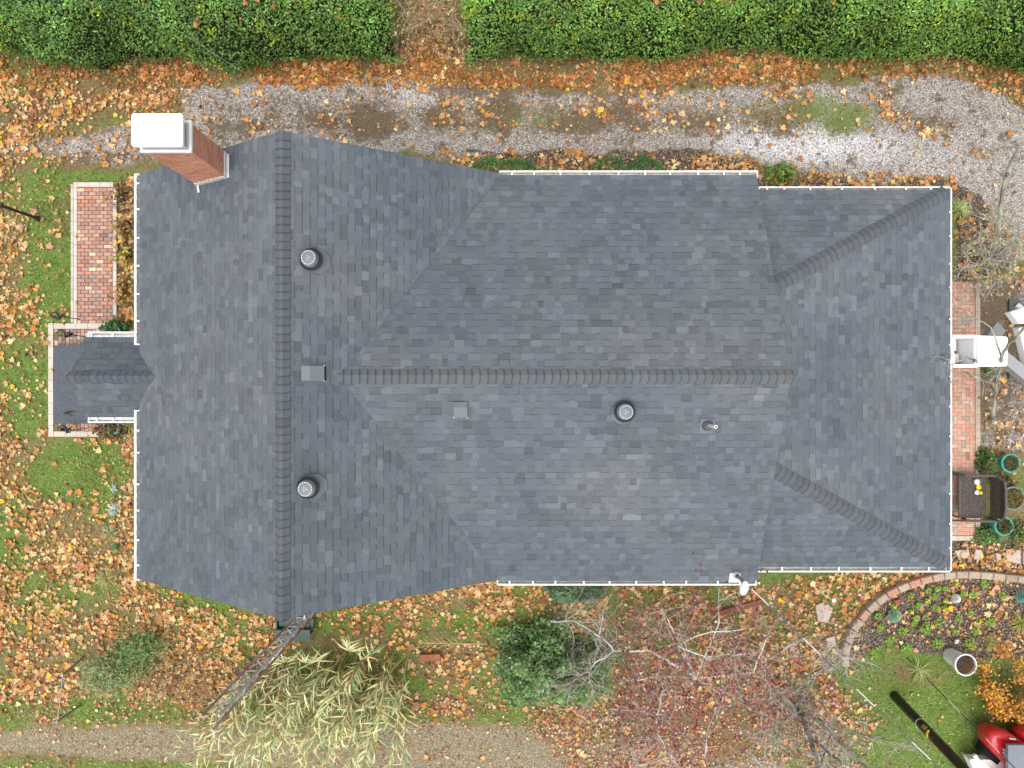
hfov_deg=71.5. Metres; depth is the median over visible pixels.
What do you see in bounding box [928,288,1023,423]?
bare tree
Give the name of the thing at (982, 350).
aerial lift
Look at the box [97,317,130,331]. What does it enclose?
bed plant
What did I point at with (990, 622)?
bedding plant
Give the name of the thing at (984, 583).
bedding plant
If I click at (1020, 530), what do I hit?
border plant
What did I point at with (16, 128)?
fallen leaves
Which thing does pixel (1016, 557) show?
stepping stone
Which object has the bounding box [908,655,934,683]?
grass tuft
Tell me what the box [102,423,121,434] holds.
planter
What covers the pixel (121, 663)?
feathery shrub
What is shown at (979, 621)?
bedding plant
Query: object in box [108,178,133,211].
bed plant
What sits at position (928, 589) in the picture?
bedding plant
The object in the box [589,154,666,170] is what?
clipped shrub
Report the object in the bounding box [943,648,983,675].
tall pot
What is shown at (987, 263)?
twiggy shrub
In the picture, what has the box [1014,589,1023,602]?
ornamental cabbage
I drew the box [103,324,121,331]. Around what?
planter
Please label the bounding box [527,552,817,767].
red leaved tree
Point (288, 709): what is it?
reed clump
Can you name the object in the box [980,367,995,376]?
border plant
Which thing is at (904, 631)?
bedding plant
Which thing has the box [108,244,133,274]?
bed plant
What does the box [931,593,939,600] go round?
bedding plant
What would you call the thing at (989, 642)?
grass tuft
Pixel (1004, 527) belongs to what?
planter
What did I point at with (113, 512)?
silver plant
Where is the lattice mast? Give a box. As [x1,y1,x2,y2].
[200,613,315,731]
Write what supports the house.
on the ground at (106, 120)
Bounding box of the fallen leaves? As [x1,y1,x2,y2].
[0,0,1023,767]
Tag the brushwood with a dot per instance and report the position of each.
(439, 14)
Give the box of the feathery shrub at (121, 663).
[64,620,172,707]
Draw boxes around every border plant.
[970,523,1008,545]
[974,446,998,473]
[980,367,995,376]
[989,472,1018,486]
[1011,518,1023,552]
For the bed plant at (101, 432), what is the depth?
18.68 m
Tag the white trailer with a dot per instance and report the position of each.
(974, 760)
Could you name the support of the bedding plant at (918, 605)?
on the garden soil
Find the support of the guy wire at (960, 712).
on the ground at (106, 120)
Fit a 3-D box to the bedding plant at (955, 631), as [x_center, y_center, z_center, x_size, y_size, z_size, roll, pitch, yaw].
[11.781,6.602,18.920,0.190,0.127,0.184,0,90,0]
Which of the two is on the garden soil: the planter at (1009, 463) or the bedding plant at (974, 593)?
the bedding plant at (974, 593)
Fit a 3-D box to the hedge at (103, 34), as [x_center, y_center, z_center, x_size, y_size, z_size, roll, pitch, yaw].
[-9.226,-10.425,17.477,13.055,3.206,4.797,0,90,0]
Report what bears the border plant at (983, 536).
on the ground at (106, 120)
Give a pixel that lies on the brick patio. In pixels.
(80, 329)
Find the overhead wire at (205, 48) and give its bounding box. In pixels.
[157,17,245,73]
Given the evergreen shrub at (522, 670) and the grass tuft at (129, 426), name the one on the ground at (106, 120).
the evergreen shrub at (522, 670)
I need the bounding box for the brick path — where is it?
[71,182,117,323]
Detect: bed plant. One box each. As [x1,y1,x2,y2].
[91,423,130,440]
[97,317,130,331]
[107,275,132,315]
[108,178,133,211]
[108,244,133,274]
[109,217,133,242]
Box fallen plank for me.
[714,599,763,616]
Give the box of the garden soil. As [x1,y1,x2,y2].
[0,40,1023,661]
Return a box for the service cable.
[749,586,938,767]
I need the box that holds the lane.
[0,722,720,767]
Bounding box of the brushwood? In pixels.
[385,0,476,78]
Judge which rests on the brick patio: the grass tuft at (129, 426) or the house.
the grass tuft at (129, 426)
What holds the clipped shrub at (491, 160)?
on the ground at (106, 120)
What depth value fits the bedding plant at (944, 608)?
18.91 m
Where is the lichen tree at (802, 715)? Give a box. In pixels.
[710,616,937,767]
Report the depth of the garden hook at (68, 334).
18.27 m
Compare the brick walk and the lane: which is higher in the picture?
the brick walk
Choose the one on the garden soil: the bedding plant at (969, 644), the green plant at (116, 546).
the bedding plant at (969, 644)
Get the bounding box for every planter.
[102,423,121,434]
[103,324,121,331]
[987,517,1013,535]
[996,454,1020,472]
[1007,486,1023,510]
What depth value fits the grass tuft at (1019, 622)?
18.91 m
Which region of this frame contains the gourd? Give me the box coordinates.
[973,479,979,484]
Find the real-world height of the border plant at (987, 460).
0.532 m
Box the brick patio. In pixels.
[48,323,133,436]
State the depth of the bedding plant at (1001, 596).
18.92 m
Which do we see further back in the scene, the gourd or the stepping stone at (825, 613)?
the stepping stone at (825, 613)
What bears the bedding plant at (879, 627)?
on the garden soil
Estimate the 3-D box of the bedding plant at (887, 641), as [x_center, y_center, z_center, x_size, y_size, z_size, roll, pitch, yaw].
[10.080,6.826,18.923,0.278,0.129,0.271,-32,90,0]
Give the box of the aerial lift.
[952,300,1023,384]
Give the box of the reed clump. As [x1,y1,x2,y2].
[161,635,419,767]
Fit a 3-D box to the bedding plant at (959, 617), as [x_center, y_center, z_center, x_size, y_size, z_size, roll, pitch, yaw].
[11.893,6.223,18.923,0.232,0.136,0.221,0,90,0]
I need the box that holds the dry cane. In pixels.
[414,636,486,649]
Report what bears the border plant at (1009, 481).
on the ground at (106, 120)
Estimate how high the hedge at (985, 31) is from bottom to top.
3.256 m
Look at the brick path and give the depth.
18.94 m
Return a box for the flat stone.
[753,614,767,630]
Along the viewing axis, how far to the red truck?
18.11 m
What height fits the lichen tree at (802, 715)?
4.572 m
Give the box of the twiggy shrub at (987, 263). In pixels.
[952,199,1023,304]
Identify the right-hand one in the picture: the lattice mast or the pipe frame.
the lattice mast
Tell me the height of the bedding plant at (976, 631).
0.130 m
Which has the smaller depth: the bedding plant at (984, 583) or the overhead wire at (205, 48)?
the overhead wire at (205, 48)
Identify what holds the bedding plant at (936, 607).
on the garden soil
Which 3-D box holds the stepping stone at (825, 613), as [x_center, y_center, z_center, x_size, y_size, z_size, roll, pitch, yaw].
[8.328,6.090,19.008,0.460,0.085,0.569,0,90,0]
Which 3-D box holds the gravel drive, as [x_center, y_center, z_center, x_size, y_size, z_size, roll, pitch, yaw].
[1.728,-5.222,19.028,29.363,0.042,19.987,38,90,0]
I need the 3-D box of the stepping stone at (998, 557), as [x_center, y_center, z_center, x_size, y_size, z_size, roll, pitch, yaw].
[12.983,4.646,19.008,0.114,0.085,0.297,-6,90,0]
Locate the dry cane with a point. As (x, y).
(421, 642)
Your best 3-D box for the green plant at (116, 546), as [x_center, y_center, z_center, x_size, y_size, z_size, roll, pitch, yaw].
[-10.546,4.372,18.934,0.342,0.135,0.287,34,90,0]
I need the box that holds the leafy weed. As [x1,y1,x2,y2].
[763,160,797,185]
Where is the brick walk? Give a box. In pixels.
[952,281,979,540]
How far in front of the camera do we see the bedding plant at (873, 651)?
18.90 m
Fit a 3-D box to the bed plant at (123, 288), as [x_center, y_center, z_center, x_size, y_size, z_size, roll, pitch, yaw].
[-10.335,-2.340,18.746,0.581,0.535,1.114,0,90,0]
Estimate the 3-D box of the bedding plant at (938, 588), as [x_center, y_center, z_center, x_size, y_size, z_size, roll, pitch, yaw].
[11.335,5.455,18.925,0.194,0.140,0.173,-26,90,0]
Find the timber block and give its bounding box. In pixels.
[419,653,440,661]
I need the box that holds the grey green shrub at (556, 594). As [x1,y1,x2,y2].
[542,585,609,604]
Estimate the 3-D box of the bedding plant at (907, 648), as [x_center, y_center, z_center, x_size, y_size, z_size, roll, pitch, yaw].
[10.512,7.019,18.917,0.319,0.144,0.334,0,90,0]
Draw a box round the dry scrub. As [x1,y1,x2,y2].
[95,638,254,728]
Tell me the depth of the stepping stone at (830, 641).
18.96 m
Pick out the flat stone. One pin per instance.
(763, 621)
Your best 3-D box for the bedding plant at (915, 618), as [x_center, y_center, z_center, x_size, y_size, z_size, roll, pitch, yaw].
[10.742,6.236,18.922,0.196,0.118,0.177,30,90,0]
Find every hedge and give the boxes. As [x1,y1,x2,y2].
[0,0,403,75]
[457,0,1023,76]
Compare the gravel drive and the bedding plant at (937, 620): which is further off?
the gravel drive
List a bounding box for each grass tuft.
[93,564,117,590]
[101,523,116,542]
[122,424,133,435]
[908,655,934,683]
[952,197,973,221]
[978,632,1000,652]
[1010,610,1023,637]
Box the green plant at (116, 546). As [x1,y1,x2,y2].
[111,542,122,552]
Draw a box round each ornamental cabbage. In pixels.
[887,608,901,622]
[950,594,960,602]
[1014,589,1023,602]
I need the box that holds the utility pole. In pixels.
[890,691,969,767]
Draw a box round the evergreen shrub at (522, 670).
[489,612,624,708]
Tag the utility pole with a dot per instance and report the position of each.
(929, 732)
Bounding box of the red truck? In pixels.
[975,722,1023,767]
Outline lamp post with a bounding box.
[0,196,40,221]
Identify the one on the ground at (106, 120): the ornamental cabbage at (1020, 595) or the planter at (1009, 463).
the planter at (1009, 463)
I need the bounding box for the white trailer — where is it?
[963,753,1003,767]
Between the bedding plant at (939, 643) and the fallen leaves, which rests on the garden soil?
the bedding plant at (939, 643)
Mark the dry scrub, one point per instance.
(153, 676)
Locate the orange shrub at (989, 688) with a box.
[973,634,1023,723]
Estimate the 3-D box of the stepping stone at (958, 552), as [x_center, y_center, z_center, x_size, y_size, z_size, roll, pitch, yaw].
[12.017,4.542,19.008,0.376,0.085,0.221,-5,90,0]
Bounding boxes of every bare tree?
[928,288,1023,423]
[954,104,1023,246]
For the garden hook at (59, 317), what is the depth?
18.27 m
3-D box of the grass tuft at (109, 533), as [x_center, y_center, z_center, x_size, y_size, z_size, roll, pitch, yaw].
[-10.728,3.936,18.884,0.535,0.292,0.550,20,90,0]
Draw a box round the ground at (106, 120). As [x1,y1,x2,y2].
[0,0,1023,767]
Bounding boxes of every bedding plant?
[869,647,880,657]
[874,612,882,620]
[876,624,884,631]
[884,635,896,645]
[897,628,907,636]
[901,642,912,653]
[907,592,914,599]
[911,615,919,621]
[914,602,922,609]
[919,624,930,635]
[924,587,931,593]
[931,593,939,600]
[931,604,939,612]
[931,637,943,649]
[933,618,944,628]
[934,586,941,591]
[941,605,947,611]
[951,628,957,634]
[954,614,962,621]
[959,590,966,596]
[964,638,976,650]
[969,591,977,598]
[971,627,979,635]
[976,618,984,624]
[981,580,988,588]
[984,618,995,627]
[999,592,1007,598]
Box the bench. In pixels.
[952,471,1006,522]
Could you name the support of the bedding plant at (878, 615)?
on the garden soil
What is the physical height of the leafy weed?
0.526 m
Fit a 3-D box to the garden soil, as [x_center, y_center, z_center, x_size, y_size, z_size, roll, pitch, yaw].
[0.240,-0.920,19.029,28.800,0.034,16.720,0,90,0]
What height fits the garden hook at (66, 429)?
0.832 m
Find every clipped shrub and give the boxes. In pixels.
[470,157,538,171]
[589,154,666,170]
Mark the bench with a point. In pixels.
(971, 504)
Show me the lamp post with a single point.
(36, 218)
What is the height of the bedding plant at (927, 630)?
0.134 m
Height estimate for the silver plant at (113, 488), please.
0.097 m
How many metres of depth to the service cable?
14.98 m
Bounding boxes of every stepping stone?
[815,601,832,622]
[824,636,835,646]
[954,549,969,557]
[973,549,980,559]
[995,552,1000,561]
[1005,549,1020,563]
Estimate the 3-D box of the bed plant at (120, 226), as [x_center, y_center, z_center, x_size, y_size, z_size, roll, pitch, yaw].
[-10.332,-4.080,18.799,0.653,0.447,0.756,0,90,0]
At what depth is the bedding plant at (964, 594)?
18.90 m
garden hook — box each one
[50,311,79,319]
[56,329,85,337]
[57,425,86,433]
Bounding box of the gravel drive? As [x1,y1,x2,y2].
[0,73,1023,767]
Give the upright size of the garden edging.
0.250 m
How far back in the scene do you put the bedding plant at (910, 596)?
18.90 m
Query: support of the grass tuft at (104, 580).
on the ground at (106, 120)
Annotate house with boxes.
[54,113,951,621]
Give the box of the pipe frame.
[55,656,84,722]
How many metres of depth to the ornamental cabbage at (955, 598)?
18.88 m
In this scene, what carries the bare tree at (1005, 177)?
on the garden soil
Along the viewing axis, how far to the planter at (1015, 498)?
18.59 m
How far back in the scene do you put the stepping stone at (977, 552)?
18.96 m
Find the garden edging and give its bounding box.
[839,569,1023,666]
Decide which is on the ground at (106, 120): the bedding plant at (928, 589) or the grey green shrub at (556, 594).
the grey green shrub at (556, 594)
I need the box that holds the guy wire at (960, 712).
[906,657,1014,767]
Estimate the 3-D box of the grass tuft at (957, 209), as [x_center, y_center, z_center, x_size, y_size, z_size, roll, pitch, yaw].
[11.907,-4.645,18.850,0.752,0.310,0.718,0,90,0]
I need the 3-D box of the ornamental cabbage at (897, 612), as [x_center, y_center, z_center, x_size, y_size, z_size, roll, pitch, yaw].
[10.172,6.167,18.859,0.404,0.187,0.405,0,90,0]
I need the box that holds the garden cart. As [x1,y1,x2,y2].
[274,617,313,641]
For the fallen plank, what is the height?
0.085 m
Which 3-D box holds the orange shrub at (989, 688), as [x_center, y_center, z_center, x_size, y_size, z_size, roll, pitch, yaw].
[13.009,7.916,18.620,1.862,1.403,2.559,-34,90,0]
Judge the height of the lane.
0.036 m
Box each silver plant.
[105,502,121,516]
[109,483,117,492]

